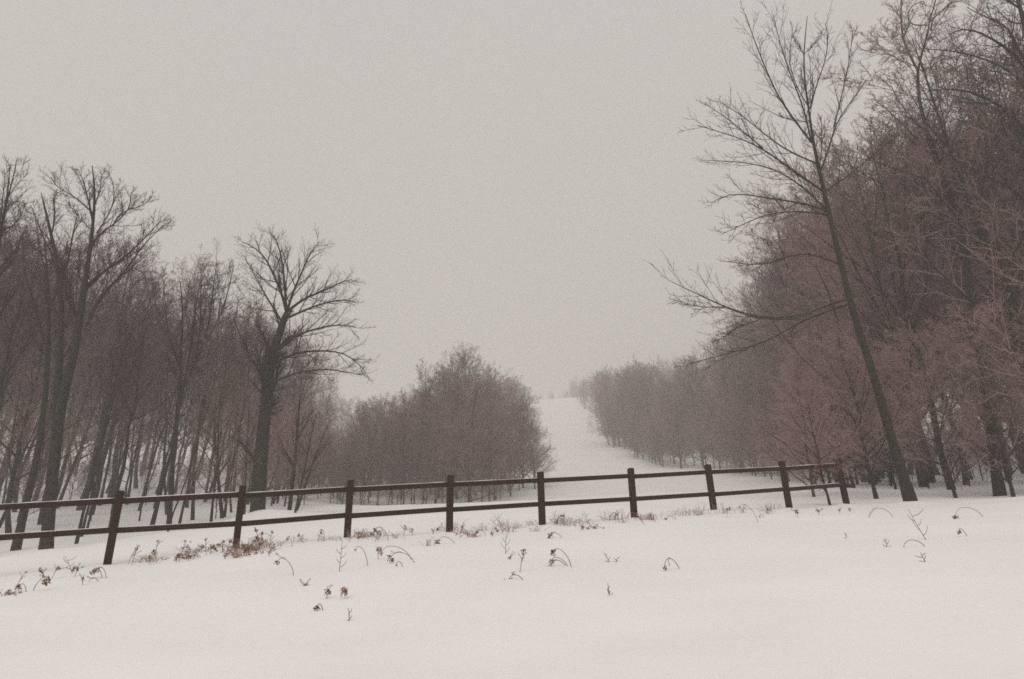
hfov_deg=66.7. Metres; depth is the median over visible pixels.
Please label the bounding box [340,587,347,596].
dry weed
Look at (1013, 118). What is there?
spreading tree
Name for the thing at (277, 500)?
young tree
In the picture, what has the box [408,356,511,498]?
rimed tree
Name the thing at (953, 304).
bare tree
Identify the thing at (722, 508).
grass tuft
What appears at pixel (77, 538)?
young tree
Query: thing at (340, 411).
rimed tree
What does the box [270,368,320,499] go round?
rimed tree
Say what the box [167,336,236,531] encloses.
young tree
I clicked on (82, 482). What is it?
shrub
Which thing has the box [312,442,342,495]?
shrub
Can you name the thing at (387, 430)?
rimed tree
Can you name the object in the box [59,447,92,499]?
shrub
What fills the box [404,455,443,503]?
shrub
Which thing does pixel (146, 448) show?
bare tree
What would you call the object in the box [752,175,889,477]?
rimed tree
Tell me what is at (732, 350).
rimed tree
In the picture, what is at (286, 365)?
rimed tree
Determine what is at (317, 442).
rimed tree
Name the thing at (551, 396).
ridge wood
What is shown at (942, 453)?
rimed tree
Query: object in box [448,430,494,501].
shrub
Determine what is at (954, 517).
dry weed
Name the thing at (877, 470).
rimed tree
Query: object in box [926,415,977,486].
shrub
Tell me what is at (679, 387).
rimed tree
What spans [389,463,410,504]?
shrub
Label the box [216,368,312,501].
rimed tree
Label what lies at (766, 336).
rimed tree
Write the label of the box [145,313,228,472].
rimed tree
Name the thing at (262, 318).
bare tree
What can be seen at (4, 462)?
bare tree
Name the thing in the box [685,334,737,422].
rimed tree
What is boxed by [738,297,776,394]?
rimed tree
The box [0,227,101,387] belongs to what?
bare tree
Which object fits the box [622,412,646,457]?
rimed tree
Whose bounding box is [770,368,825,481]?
rimed tree
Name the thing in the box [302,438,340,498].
shrub
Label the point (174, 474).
shrub
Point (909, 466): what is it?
shrub
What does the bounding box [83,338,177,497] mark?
rimed tree
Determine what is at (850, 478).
rimed tree
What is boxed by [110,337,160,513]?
young tree
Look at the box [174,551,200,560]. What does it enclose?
dry weed clump
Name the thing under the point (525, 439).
rimed tree
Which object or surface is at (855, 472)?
rimed tree
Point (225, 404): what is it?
rimed tree
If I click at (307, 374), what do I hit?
rimed tree
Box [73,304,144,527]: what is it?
young tree
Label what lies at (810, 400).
rimed tree
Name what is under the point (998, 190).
bare tree
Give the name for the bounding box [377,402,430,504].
rimed tree
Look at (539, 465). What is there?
rimed tree
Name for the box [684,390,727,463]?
rimed tree
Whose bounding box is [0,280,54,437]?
young tree
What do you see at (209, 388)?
young tree
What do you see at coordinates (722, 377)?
rimed tree
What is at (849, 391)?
rimed tree
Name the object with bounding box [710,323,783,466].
rimed tree
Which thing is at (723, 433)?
rimed tree
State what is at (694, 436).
rimed tree
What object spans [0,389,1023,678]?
snow ground
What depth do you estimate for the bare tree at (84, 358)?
97.27 m
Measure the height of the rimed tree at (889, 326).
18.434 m
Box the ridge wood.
[470,389,594,399]
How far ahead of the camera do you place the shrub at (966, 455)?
46.30 m
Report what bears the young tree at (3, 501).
on the snow ground
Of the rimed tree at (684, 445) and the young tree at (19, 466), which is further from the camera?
the rimed tree at (684, 445)
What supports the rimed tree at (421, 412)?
on the snow ground
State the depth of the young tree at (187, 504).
54.21 m
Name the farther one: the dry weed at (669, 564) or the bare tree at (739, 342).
the bare tree at (739, 342)
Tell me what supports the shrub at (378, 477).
on the snow ground
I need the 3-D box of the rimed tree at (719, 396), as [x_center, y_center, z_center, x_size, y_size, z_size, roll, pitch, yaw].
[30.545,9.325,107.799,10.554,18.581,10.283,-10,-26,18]
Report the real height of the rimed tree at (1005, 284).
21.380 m
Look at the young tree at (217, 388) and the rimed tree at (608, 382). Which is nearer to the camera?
the young tree at (217, 388)
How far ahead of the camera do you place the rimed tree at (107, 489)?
78.00 m
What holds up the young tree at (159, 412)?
on the snow ground
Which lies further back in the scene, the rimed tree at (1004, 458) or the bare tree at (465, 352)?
the bare tree at (465, 352)
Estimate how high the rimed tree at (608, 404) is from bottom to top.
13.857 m
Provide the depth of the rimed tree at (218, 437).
32.23 m
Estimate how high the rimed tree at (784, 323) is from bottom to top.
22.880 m
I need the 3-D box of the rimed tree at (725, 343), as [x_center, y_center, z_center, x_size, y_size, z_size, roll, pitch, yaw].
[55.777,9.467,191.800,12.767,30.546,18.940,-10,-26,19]
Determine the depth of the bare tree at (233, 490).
72.94 m
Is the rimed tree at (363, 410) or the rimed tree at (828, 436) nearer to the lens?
the rimed tree at (828, 436)
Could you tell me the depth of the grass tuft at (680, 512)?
19.41 m
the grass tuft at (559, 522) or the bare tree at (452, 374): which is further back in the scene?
the bare tree at (452, 374)
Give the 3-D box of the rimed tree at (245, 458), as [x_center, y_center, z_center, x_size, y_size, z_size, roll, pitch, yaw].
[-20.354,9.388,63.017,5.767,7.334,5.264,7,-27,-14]
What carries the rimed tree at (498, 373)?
on the snow ground
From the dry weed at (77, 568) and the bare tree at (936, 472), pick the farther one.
the bare tree at (936, 472)
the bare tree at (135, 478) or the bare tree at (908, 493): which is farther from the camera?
the bare tree at (135, 478)
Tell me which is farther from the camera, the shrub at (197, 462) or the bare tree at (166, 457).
the shrub at (197, 462)
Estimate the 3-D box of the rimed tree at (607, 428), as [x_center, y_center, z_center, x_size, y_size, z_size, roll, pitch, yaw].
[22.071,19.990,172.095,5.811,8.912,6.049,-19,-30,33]
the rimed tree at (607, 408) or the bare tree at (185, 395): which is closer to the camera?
the bare tree at (185, 395)
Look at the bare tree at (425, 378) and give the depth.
83.80 m
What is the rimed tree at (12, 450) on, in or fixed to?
on the snow ground
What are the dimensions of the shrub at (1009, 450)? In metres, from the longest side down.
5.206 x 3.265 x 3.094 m
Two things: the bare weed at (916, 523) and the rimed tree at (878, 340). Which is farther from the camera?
the rimed tree at (878, 340)
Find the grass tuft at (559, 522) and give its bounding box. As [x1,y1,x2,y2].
[550,515,568,525]
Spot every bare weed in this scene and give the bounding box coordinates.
[337,540,346,570]
[907,509,927,539]
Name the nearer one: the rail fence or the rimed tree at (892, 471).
the rail fence
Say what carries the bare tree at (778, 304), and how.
on the snow ground
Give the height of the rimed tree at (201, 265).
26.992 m
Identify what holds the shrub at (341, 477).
on the snow ground
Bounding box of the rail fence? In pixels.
[0,458,851,564]
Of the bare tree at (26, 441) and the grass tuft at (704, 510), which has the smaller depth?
the grass tuft at (704, 510)
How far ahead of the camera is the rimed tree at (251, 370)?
86.66 m
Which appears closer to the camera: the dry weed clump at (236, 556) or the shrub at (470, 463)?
the dry weed clump at (236, 556)
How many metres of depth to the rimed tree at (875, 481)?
36.66 m
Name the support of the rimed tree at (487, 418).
on the snow ground
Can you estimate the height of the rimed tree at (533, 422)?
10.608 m
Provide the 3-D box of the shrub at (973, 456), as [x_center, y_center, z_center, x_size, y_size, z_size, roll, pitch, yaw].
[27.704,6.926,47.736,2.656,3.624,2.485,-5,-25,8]
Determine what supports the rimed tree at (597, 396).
on the snow ground
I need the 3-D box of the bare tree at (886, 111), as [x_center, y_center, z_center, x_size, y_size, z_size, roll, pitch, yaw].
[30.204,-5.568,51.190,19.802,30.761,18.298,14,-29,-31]
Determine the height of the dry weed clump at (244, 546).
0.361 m
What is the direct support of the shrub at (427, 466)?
on the snow ground
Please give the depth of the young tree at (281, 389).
69.98 m
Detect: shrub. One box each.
[0,454,23,498]
[3,438,75,514]
[6,451,47,496]
[7,446,32,488]
[23,476,42,495]
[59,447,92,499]
[62,451,83,476]
[68,449,111,495]
[74,471,102,496]
[103,459,123,482]
[131,457,160,504]
[137,462,152,484]
[139,453,150,475]
[146,445,160,473]
[154,452,187,492]
[178,462,198,492]
[182,444,206,481]
[193,442,246,518]
[229,442,273,501]
[246,460,282,499]
[281,433,329,498]
[282,441,330,504]
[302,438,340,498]
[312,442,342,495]
[312,449,349,502]
[319,439,354,497]
[326,456,357,502]
[326,460,356,502]
[340,447,378,503]
[344,449,385,504]
[354,459,379,504]
[363,449,394,505]
[373,450,410,504]
[383,458,415,501]
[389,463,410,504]
[390,434,437,503]
[402,433,445,503]
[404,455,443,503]
[429,439,478,501]
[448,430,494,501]
[461,448,503,501]
[462,465,501,501]
[472,436,513,501]
[480,458,508,500]
[489,461,513,498]
[897,416,939,488]
[904,444,922,479]
[923,415,979,480]
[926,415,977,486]
[940,434,977,472]
[944,407,979,470]
[944,417,999,480]
[944,424,985,477]
[962,353,1023,471]
[962,356,1023,472]
[1000,399,1023,462]
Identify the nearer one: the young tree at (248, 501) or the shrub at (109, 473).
the young tree at (248, 501)
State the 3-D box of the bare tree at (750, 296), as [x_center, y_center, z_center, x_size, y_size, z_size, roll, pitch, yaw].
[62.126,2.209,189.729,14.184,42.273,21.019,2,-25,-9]
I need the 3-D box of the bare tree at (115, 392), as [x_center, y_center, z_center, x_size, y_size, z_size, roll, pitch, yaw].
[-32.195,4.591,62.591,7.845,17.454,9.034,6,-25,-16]
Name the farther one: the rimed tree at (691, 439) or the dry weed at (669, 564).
the rimed tree at (691, 439)
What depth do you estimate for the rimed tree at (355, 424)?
85.86 m
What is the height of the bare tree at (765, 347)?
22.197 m
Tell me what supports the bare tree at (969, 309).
on the snow ground
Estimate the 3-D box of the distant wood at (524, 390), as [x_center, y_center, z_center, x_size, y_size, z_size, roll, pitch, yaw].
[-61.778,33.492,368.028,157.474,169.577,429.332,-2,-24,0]
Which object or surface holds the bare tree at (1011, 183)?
on the snow ground
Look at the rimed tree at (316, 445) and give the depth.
64.33 m
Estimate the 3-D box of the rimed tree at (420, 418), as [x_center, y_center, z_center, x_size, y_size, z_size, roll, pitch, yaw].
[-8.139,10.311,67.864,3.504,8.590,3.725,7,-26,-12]
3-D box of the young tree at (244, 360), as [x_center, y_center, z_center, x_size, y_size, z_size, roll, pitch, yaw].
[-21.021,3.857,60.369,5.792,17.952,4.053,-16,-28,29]
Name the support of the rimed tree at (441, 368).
on the snow ground
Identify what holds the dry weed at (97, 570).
on the snow ground
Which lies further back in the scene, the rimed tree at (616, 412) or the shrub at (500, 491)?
the rimed tree at (616, 412)
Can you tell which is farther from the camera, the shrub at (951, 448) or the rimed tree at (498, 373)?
the rimed tree at (498, 373)
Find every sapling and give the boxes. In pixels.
[195,411,237,518]
[224,392,259,514]
[271,393,316,509]
[286,415,324,512]
[286,425,334,510]
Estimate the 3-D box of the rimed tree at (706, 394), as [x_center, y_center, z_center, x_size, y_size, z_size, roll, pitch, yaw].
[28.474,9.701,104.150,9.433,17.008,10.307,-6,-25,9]
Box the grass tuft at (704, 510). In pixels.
[696,503,714,514]
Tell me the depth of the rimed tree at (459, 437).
63.23 m
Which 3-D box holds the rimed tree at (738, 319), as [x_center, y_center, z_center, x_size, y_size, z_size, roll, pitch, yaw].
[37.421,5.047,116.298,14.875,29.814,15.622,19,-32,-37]
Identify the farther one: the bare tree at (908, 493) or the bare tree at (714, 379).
the bare tree at (714, 379)
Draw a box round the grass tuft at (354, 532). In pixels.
[347,527,366,537]
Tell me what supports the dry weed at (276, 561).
on the snow ground
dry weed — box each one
[33,572,50,590]
[71,563,83,576]
[90,566,105,574]
[273,553,293,574]
[312,603,322,610]
[323,585,331,598]
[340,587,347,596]
[378,546,410,558]
[387,551,414,562]
[517,549,526,570]
[550,548,571,566]
[662,557,679,569]
[952,507,982,518]
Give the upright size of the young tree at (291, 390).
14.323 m
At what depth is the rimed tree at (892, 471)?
31.55 m
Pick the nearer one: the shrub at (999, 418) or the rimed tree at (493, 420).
the shrub at (999, 418)
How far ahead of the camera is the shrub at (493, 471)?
64.24 m
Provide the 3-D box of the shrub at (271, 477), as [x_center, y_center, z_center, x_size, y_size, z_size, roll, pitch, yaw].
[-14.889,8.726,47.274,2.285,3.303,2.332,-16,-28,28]
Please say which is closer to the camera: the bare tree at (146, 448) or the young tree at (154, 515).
the young tree at (154, 515)
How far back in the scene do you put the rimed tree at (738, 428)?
85.42 m
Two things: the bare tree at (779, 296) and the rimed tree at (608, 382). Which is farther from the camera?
the rimed tree at (608, 382)
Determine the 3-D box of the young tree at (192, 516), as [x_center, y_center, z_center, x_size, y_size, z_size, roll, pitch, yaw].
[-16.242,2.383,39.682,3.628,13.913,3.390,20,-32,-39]
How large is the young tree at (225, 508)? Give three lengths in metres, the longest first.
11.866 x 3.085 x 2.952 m
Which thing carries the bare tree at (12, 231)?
on the snow ground
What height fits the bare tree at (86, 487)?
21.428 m
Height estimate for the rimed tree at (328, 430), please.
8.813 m
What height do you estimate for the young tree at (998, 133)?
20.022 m
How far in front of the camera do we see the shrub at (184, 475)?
68.08 m
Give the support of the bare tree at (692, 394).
on the snow ground
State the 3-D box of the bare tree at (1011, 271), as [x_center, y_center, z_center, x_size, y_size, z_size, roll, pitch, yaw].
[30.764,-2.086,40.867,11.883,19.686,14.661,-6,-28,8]
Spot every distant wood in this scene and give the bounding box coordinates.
[0,374,547,470]
[560,354,975,429]
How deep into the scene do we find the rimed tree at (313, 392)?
76.12 m
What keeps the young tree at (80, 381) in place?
on the snow ground
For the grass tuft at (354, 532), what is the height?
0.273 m
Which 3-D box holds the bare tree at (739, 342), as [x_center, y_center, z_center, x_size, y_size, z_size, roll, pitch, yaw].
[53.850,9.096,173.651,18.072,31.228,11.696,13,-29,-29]
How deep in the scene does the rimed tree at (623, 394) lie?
162.58 m
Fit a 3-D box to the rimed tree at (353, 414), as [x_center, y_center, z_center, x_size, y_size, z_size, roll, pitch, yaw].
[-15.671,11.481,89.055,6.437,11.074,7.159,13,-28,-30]
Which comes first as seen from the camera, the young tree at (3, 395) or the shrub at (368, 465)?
the young tree at (3, 395)
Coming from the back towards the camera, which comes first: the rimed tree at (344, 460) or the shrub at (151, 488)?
the rimed tree at (344, 460)
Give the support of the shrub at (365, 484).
on the snow ground
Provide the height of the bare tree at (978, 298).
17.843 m
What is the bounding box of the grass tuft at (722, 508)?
[712,502,729,513]
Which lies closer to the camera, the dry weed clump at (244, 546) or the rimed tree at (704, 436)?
the dry weed clump at (244, 546)
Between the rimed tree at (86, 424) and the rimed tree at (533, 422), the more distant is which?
the rimed tree at (86, 424)
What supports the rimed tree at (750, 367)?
on the snow ground
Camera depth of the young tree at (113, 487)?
60.72 m
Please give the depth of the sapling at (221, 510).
36.70 m
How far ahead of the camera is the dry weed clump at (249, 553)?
14.88 m
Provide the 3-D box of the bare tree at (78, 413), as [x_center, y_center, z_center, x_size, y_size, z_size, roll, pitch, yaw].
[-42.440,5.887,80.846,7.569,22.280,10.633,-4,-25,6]
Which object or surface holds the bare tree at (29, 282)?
on the snow ground
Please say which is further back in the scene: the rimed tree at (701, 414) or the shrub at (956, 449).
the rimed tree at (701, 414)
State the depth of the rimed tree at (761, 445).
75.56 m
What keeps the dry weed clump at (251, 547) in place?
on the snow ground
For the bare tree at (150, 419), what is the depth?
133.19 m
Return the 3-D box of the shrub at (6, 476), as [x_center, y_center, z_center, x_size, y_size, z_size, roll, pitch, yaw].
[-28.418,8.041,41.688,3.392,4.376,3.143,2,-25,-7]
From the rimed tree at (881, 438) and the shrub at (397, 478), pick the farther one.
the shrub at (397, 478)
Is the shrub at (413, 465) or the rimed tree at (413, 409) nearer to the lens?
the shrub at (413, 465)
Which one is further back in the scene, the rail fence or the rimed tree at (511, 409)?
the rimed tree at (511, 409)
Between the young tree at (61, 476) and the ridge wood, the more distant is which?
the ridge wood
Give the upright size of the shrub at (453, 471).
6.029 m
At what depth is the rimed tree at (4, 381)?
76.27 m
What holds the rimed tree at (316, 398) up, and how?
on the snow ground
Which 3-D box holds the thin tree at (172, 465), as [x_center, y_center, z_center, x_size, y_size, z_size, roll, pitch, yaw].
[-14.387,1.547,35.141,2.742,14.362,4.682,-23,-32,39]
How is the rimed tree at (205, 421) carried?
on the snow ground
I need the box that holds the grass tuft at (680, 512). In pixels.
[667,507,688,515]
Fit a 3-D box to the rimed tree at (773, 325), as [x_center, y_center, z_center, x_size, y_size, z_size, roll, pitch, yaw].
[23.209,-0.270,57.281,11.672,22.238,10.010,-3,-24,2]
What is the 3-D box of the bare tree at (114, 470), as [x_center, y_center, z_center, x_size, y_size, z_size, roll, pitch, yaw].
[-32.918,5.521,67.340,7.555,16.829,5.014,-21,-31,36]
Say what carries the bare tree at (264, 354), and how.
on the snow ground
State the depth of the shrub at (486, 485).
70.34 m
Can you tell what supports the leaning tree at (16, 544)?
on the snow ground
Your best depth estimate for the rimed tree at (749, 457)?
87.70 m
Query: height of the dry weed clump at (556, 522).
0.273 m
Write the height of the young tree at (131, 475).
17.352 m
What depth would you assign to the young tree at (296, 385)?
62.77 m
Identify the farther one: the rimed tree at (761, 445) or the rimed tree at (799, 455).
the rimed tree at (761, 445)
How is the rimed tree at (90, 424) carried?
on the snow ground
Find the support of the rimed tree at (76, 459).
on the snow ground
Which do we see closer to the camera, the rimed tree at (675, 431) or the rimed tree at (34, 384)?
the rimed tree at (34, 384)
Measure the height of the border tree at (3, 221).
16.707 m
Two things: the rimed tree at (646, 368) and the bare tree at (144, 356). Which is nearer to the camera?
the bare tree at (144, 356)
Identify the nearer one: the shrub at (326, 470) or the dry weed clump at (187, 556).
the dry weed clump at (187, 556)
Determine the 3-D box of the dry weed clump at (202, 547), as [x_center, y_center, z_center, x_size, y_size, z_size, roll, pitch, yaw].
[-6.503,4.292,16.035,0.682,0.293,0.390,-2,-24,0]
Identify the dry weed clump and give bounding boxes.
[0,589,21,595]
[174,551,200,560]
[180,541,210,552]
[212,537,262,553]
[216,542,258,552]
[223,553,250,558]
[231,536,274,551]
[231,550,263,556]
[356,529,376,536]
[456,531,479,537]
[547,514,564,523]
[581,524,603,529]
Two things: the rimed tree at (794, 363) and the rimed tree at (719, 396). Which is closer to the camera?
the rimed tree at (794, 363)
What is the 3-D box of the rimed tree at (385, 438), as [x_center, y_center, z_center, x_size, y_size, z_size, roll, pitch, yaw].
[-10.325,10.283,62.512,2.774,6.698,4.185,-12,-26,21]
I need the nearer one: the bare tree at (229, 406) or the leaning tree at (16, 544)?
the leaning tree at (16, 544)
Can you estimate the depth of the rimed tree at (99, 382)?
120.04 m
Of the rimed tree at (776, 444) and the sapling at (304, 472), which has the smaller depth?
the sapling at (304, 472)
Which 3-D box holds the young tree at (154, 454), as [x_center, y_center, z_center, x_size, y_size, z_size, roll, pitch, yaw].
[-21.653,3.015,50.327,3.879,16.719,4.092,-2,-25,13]
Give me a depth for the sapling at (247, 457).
39.16 m
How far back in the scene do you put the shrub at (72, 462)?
96.98 m
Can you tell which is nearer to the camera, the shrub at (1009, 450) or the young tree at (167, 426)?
the shrub at (1009, 450)
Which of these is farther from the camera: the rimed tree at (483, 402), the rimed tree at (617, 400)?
the rimed tree at (617, 400)
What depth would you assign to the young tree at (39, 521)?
45.25 m
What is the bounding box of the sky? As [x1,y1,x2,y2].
[0,0,1023,419]
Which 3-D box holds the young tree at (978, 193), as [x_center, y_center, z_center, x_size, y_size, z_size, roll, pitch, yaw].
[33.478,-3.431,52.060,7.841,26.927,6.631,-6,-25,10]
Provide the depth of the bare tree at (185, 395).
77.04 m
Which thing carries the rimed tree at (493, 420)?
on the snow ground
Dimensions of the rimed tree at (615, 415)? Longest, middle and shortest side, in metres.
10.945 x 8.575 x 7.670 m
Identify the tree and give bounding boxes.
[0,153,37,314]
[0,195,45,377]
[0,207,78,550]
[0,214,54,357]
[0,218,130,532]
[0,222,144,527]
[0,226,67,398]
[0,226,78,379]
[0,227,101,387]
[0,231,64,470]
[0,239,57,409]
[0,248,125,493]
[0,263,22,426]
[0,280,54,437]
[0,295,95,478]
[0,363,22,441]
[0,376,39,462]
[1,318,45,503]
[5,223,120,521]
[6,235,98,493]
[6,278,89,417]
[9,384,103,467]
[10,372,72,473]
[11,261,69,511]
[13,160,175,549]
[16,209,141,524]
[32,275,121,500]
[36,363,108,468]
[37,235,177,508]
[45,273,127,481]
[50,265,207,514]
[57,275,129,498]
[58,296,124,493]
[62,307,107,444]
[65,308,115,475]
[68,289,143,439]
[68,334,137,474]
[69,306,163,478]
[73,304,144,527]
[74,251,175,543]
[75,229,188,510]
[77,310,155,520]
[79,274,198,493]
[80,326,142,536]
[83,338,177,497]
[85,296,201,526]
[92,315,160,497]
[98,290,166,505]
[107,270,180,496]
[108,277,223,494]
[110,309,185,497]
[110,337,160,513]
[112,243,242,460]
[125,297,178,504]
[129,265,212,514]
[129,314,188,488]
[137,267,214,510]
[138,351,182,520]
[139,321,221,508]
[139,325,192,475]
[142,352,199,506]
[144,311,185,467]
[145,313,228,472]
[150,256,248,524]
[151,238,248,523]
[154,346,220,493]
[159,325,215,490]
[162,320,244,479]
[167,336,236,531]
[170,275,245,519]
[172,338,257,502]
[174,300,218,493]
[175,306,295,521]
[178,311,244,523]
[182,320,240,484]
[185,258,260,507]
[190,294,267,493]
[198,310,288,483]
[198,334,255,467]
[199,307,256,470]
[201,302,288,491]
[204,395,293,490]
[207,287,274,499]
[211,336,252,470]
[216,223,379,512]
[216,316,296,498]
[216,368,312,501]
[219,286,284,500]
[221,302,274,516]
[221,307,287,431]
[221,343,257,512]
[223,420,293,481]
[236,321,315,450]
[237,396,326,503]
[246,323,300,504]
[247,319,296,406]
[248,422,304,505]
[255,329,340,489]
[257,361,288,440]
[267,388,331,506]
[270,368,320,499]
[275,329,306,502]
[275,346,312,482]
[276,343,310,496]
[277,334,315,499]
[279,339,330,430]
[285,433,319,495]
[294,405,344,461]
[299,354,337,439]
[302,419,333,473]
[315,375,343,446]
[316,415,339,458]
[319,433,342,474]
[322,432,363,499]
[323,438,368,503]
[329,427,349,470]
[335,423,367,476]
[338,424,356,458]
[341,398,380,479]
[342,404,399,495]
[345,396,402,485]
[349,406,373,479]
[349,412,378,453]
[354,426,398,505]
[355,398,422,495]
[357,392,404,484]
[364,403,395,484]
[372,388,439,499]
[376,409,411,503]
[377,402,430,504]
[393,395,453,500]
[394,389,439,482]
[401,358,439,489]
[401,411,436,503]
[402,381,438,428]
[407,362,480,487]
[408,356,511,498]
[411,384,481,497]
[412,412,457,503]
[420,402,489,502]
[423,349,518,502]
[429,340,491,491]
[430,375,469,426]
[433,351,498,474]
[450,354,521,491]
[450,377,525,499]
[452,396,490,495]
[467,374,500,445]
[470,389,505,475]
[471,381,512,490]
[473,393,509,471]
[485,409,539,496]
[491,412,542,474]
[497,389,550,487]
[499,399,540,490]
[504,403,554,475]
[511,422,561,488]
[525,426,554,477]
[585,390,618,444]
[591,372,616,416]
[596,388,616,439]
[598,402,617,445]
[600,411,618,447]
[601,368,638,446]
[602,393,636,445]
[604,377,637,438]
[606,402,631,446]
[609,401,632,449]
[610,367,649,452]
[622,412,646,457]
[624,361,655,407]
[636,362,666,421]
[643,355,682,427]
[645,0,917,500]
[649,390,704,468]
[651,399,693,461]
[666,421,690,464]
[667,355,712,467]
[670,344,717,452]
[671,368,692,413]
[674,363,709,443]
[674,404,702,465]
[674,408,711,468]
[677,390,715,464]
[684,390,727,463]
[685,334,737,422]
[688,405,727,468]
[690,345,758,464]
[690,351,756,467]
[690,403,729,468]
[698,355,752,400]
[703,342,725,403]
[704,349,743,404]
[708,280,791,463]
[708,346,734,404]
[709,400,744,465]
[709,422,736,467]
[710,322,756,401]
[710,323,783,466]
[712,109,1023,486]
[715,328,753,381]
[715,370,776,475]
[718,320,792,450]
[718,404,764,474]
[721,189,867,482]
[722,218,843,406]
[726,139,991,474]
[727,319,760,387]
[729,228,834,398]
[729,230,843,477]
[730,284,815,478]
[731,274,763,328]
[733,235,853,478]
[734,128,906,472]
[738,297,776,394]
[741,275,809,384]
[743,343,852,496]
[744,305,889,487]
[744,422,776,476]
[746,420,784,478]
[747,386,805,481]
[747,396,778,476]
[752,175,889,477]
[753,246,822,477]
[754,372,867,504]
[757,205,918,474]
[760,413,797,465]
[762,151,970,482]
[767,331,871,482]
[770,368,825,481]
[770,388,821,481]
[772,325,871,481]
[774,378,831,482]
[775,335,870,483]
[777,178,956,411]
[781,217,955,481]
[789,114,983,489]
[792,120,982,481]
[795,100,1023,484]
[795,306,934,498]
[800,328,911,482]
[800,386,862,483]
[808,191,932,402]
[811,309,948,472]
[815,178,992,474]
[820,0,1023,415]
[833,347,919,485]
[833,355,893,484]
[838,0,1023,428]
[839,359,926,483]
[846,44,1023,444]
[847,72,1023,427]
[847,343,933,488]
[851,98,1023,467]
[851,155,973,479]
[863,309,1008,497]
[865,0,1023,495]
[865,111,1012,479]
[871,121,1001,464]
[872,173,979,453]
[900,0,1023,222]
[908,59,1023,364]
[908,117,1023,418]
[913,145,1023,473]
[913,150,1012,472]
[914,297,1023,496]
[914,399,982,482]
[917,193,1023,417]
[920,15,1023,252]
[927,66,1023,367]
[928,53,1023,233]
[933,159,1022,378]
[936,120,1019,265]
[939,64,1023,228]
[955,165,1023,402]
[974,73,1023,193]
[978,40,1023,275]
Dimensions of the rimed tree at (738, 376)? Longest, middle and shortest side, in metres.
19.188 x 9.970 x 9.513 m
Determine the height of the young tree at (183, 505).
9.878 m
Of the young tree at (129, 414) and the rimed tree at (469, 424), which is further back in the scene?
the rimed tree at (469, 424)
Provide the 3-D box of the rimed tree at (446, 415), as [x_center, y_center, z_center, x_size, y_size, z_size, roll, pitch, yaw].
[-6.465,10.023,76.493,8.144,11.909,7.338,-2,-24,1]
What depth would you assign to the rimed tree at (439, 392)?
91.87 m
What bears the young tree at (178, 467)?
on the snow ground
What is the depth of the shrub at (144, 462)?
95.63 m
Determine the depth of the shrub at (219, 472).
36.45 m
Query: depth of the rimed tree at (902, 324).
69.93 m
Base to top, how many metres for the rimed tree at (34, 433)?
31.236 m
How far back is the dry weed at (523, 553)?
10.58 m
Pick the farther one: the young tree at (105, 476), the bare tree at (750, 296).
the bare tree at (750, 296)
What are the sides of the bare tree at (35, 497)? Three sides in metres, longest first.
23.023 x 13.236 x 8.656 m
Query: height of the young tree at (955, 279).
23.664 m
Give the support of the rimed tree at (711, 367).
on the snow ground
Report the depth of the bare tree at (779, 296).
55.22 m
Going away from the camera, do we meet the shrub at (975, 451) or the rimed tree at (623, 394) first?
the shrub at (975, 451)
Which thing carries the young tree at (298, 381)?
on the snow ground
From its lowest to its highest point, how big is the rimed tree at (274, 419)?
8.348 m
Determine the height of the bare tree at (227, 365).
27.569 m
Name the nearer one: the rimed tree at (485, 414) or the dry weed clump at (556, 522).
the dry weed clump at (556, 522)
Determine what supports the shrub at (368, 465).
on the snow ground
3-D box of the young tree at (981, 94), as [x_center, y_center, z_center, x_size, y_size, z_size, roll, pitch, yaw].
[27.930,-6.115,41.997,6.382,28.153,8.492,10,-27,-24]
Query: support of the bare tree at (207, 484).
on the snow ground
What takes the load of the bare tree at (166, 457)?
on the snow ground
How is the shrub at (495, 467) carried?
on the snow ground
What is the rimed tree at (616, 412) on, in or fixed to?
on the snow ground
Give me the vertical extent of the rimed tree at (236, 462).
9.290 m
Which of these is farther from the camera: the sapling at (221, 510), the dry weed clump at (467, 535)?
the sapling at (221, 510)
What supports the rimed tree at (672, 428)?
on the snow ground
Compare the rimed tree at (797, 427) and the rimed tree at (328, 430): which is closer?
the rimed tree at (797, 427)
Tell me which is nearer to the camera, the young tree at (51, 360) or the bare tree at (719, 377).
the young tree at (51, 360)
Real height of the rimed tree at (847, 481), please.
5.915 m
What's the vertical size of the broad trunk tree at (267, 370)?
14.124 m
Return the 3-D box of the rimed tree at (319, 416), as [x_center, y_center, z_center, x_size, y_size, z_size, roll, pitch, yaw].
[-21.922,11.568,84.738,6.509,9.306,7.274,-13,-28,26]
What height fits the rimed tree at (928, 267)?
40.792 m
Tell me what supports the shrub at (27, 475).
on the snow ground
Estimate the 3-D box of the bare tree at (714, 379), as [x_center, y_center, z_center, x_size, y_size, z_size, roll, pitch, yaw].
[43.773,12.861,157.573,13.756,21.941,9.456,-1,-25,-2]
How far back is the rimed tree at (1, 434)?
54.40 m
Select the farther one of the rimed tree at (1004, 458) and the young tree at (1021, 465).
the young tree at (1021, 465)
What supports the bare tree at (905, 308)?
on the snow ground
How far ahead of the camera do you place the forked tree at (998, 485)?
29.02 m
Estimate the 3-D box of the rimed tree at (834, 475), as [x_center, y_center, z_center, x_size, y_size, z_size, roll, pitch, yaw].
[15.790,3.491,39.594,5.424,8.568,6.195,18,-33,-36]
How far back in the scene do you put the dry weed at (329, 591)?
9.62 m
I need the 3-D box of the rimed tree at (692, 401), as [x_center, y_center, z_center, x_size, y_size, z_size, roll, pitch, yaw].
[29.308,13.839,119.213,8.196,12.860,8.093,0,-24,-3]
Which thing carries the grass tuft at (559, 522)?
on the snow ground
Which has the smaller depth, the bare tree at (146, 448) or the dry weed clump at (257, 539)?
the dry weed clump at (257, 539)
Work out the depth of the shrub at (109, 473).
78.53 m
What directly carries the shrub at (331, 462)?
on the snow ground

